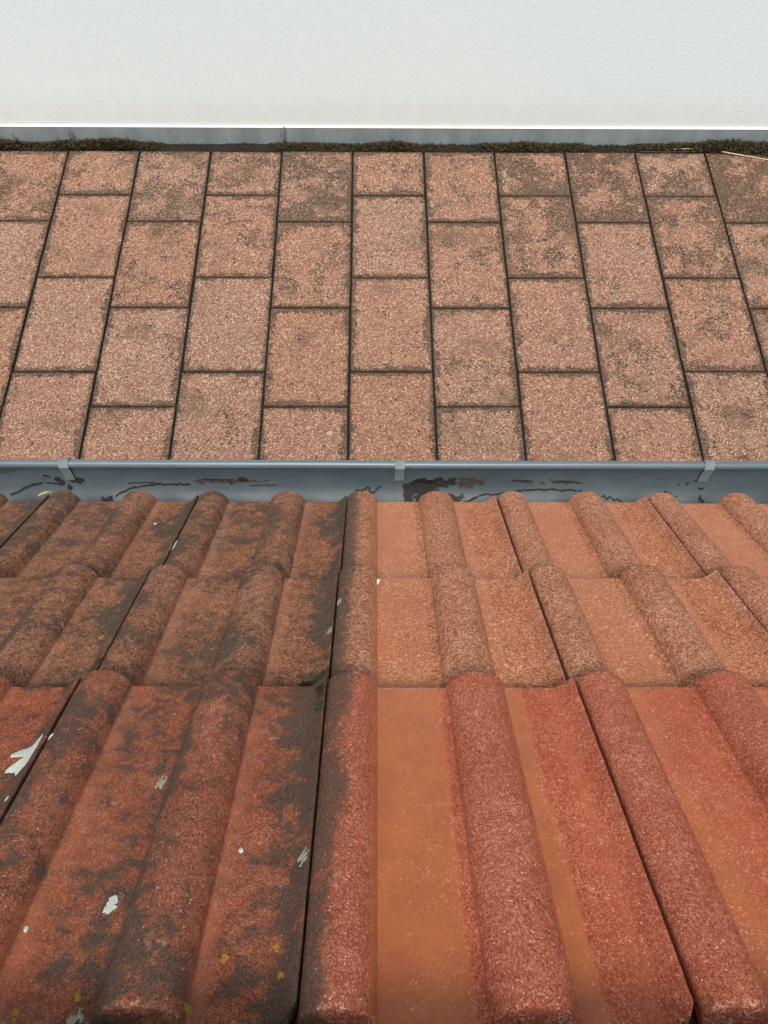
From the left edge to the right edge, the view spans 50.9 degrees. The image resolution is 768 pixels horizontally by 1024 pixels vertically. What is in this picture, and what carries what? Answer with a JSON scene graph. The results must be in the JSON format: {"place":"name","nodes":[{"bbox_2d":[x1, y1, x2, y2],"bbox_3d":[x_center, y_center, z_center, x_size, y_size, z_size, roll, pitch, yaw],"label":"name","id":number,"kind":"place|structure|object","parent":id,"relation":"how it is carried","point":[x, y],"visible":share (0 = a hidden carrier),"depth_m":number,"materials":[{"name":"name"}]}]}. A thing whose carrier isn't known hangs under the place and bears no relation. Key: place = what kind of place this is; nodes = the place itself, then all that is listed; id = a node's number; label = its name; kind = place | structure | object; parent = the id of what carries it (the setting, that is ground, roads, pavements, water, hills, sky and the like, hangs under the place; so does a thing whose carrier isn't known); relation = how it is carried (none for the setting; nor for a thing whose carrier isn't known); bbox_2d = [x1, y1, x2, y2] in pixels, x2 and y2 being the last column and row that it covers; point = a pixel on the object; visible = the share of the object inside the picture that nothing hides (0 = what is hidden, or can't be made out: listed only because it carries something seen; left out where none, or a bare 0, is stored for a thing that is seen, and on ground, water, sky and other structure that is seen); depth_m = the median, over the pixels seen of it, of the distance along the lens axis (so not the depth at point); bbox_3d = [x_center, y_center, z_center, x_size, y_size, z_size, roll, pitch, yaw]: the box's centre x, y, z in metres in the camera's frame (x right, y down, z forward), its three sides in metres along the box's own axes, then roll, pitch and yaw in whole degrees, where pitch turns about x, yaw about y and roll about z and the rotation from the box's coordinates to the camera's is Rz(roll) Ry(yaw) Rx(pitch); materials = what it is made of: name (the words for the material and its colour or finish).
{"place":"outdoors","nodes":[
{"label":"outdoors","id":0,"kind":"place"},
{"bbox_2d":[0,151,767,460],"bbox_3d":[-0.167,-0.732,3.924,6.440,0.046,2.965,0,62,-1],"label":"pavement","id":1,"kind":"structure","parent":0,"point":[45,409],"depth_m":4.06,"materials":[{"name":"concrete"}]},
{"bbox_2d":[0,0,767,145],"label":"garden wall","id":2,"kind":"structure","parent":1,"relation":"on","point":[588,72],"depth_m":4.25,"materials":[{"name":"white paint"}]},
{"bbox_2d":[0,143,767,153],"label":"soil strip","id":3,"kind":"object","parent":1,"relation":"on","point":[228,147],"visible":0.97,"depth_m":4.61,"materials":[{"name":"brown soil"}]},
{"bbox_2d":[0,136,767,155],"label":"moss","id":4,"kind":"object","parent":3,"relation":"on","point":[713,146],"visible":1,"depth_m":4.60,"materials":[{"name":"green plant"}]},
{"bbox_2d":[639,150,708,152],"bbox_3d":[1.661,-2.062,4.613,0.400,0.010,0.011,0,62,-1],"label":"dry stalk","id":5,"kind":"object","parent":3,"relation":"on","point":[667,152],"visible":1,"depth_m":4.61,"materials":[{"name":"beige plant"}]},
{"bbox_2d":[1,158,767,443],"bbox_3d":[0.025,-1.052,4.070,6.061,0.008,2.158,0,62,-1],"label":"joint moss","id":6,"kind":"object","parent":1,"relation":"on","point":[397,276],"visible":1,"depth_m":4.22,"materials":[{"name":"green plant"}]},
{"bbox_2d":[722,151,767,159],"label":"dry stalk","id":7,"kind":"object","parent":1,"relation":"on","point":[743,155],"visible":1,"depth_m":4.60,"materials":[{"name":"plant"}]},
{"bbox_3d":[-0.018,0.852,1.675,6.000,2.500,0.850,0,62,-1],"label":"house","id":8,"kind":"object","parent":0,"visible":0},
{"bbox_2d":[0,490,767,1023],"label":"tiled roof","id":9,"kind":"structure","parent":8,"relation":"attached to","point":[514,770],"depth_m":0.85,"materials":[{"name":"tile"}]},
{"bbox_2d":[11,1007,18,1019],"bbox_3d":[-0.280,0.379,0.610,0.006,0.007,0.008,0,62,-1],"label":"lichen","id":10,"kind":"object","parent":9,"relation":"on","point":[15,1011],"visible":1,"depth_m":0.61},
{"bbox_2d":[5,734,42,775],"bbox_3d":[-0.389,0.259,0.865,0.033,0.036,0.056,0,62,-1],"label":"bird dropping","id":11,"kind":"object","parent":9,"relation":"on","point":[19,765],"visible":1,"depth_m":0.86,"materials":[{"name":"white"}]},
{"bbox_2d":[66,1008,84,1023],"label":"lichen","id":12,"kind":"object","parent":9,"relation":"on","point":[73,1019],"visible":1,"depth_m":0.61},
{"bbox_2d":[74,990,81,1001],"bbox_3d":[-0.236,0.374,0.623,0.006,0.006,0.008,0,62,-1],"label":"lichen","id":13,"kind":"object","parent":9,"relation":"on","point":[77,997],"visible":1,"depth_m":0.62},
{"bbox_2d":[88,658,99,671],"bbox_3d":[-0.373,0.198,1.042,0.013,0.017,0.022,0,62,-1],"label":"moss tuft","id":14,"kind":"object","parent":9,"relation":"on","point":[94,665],"visible":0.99,"depth_m":1.04,"materials":[{"name":"green plant"}]},
{"bbox_2d":[103,895,117,913],"bbox_3d":[-0.236,0.340,0.698,0.011,0.013,0.016,0,62,-1],"label":"bird dropping","id":15,"kind":"object","parent":9,"relation":"on","point":[110,905],"visible":1,"depth_m":0.70,"materials":[{"name":"white"}]},
{"bbox_2d":[155,774,167,788],"bbox_3d":[-0.230,0.279,0.834,0.010,0.013,0.017,0,62,-1],"label":"lichen","id":16,"kind":"object","parent":9,"relation":"on","point":[160,782],"visible":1,"depth_m":0.83},
{"bbox_2d":[183,1002,192,1013],"bbox_3d":[-0.149,0.377,0.612,0.006,0.009,0.008,0,62,-1],"label":"lichen","id":17,"kind":"object","parent":9,"relation":"on","point":[187,1008],"visible":1,"depth_m":0.61},
{"bbox_2d":[219,951,229,962],"bbox_3d":[-0.129,0.361,0.653,0.008,0.007,0.008,0,62,-1],"label":"lichen","id":18,"kind":"object","parent":9,"relation":"on","point":[225,956],"visible":1,"depth_m":0.65},
{"bbox_2d":[271,942,279,951],"bbox_3d":[-0.089,0.357,0.662,0.007,0.006,0.007,0,62,-1],"label":"lichen","id":19,"kind":"object","parent":9,"relation":"on","point":[276,946],"visible":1,"depth_m":0.66},
{"bbox_2d":[277,971,283,979],"bbox_3d":[-0.082,0.366,0.636,0.006,0.007,0.008,0,62,-1],"label":"lichen","id":20,"kind":"object","parent":9,"relation":"on","point":[280,974],"visible":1,"depth_m":0.64},
{"bbox_2d":[297,846,308,866],"bbox_3d":[-0.074,0.313,0.733,0.011,0.014,0.019,0,62,-1],"label":"lichen","id":21,"kind":"object","parent":9,"relation":"on","point":[302,857],"visible":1,"depth_m":0.73},
{"bbox_2d":[297,669,328,685],"bbox_3d":[-0.089,0.214,1.028,0.045,0.014,0.015,-20,64,-11],"label":"moss tuft","id":22,"kind":"object","parent":9,"relation":"on","point":[316,678],"visible":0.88,"depth_m":1.03,"materials":[{"name":"green plant"}]},
{"bbox_2d":[314,698,324,711],"bbox_3d":[-0.074,0.223,0.931,0.014,0.019,0.020,12,63,6],"label":"moss tuft","id":23,"kind":"object","parent":9,"relation":"on","point":[318,707],"visible":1,"depth_m":0.93,"materials":[{"name":"green plant"}]},
{"bbox_2d":[315,681,325,698],"bbox_3d":[-0.074,0.212,0.957,0.014,0.025,0.022,-15,63,-8],"label":"moss tuft","id":24,"kind":"object","parent":9,"relation":"on","point":[319,689],"visible":1,"depth_m":0.96,"materials":[{"name":"green plant"}]},
{"bbox_2d":[0,458,767,522],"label":"gutter","id":25,"kind":"object","parent":9,"relation":"attached to","point":[702,481],"visible":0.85,"depth_m":1.79,"materials":[{"name":"grey paint"}]}
]}

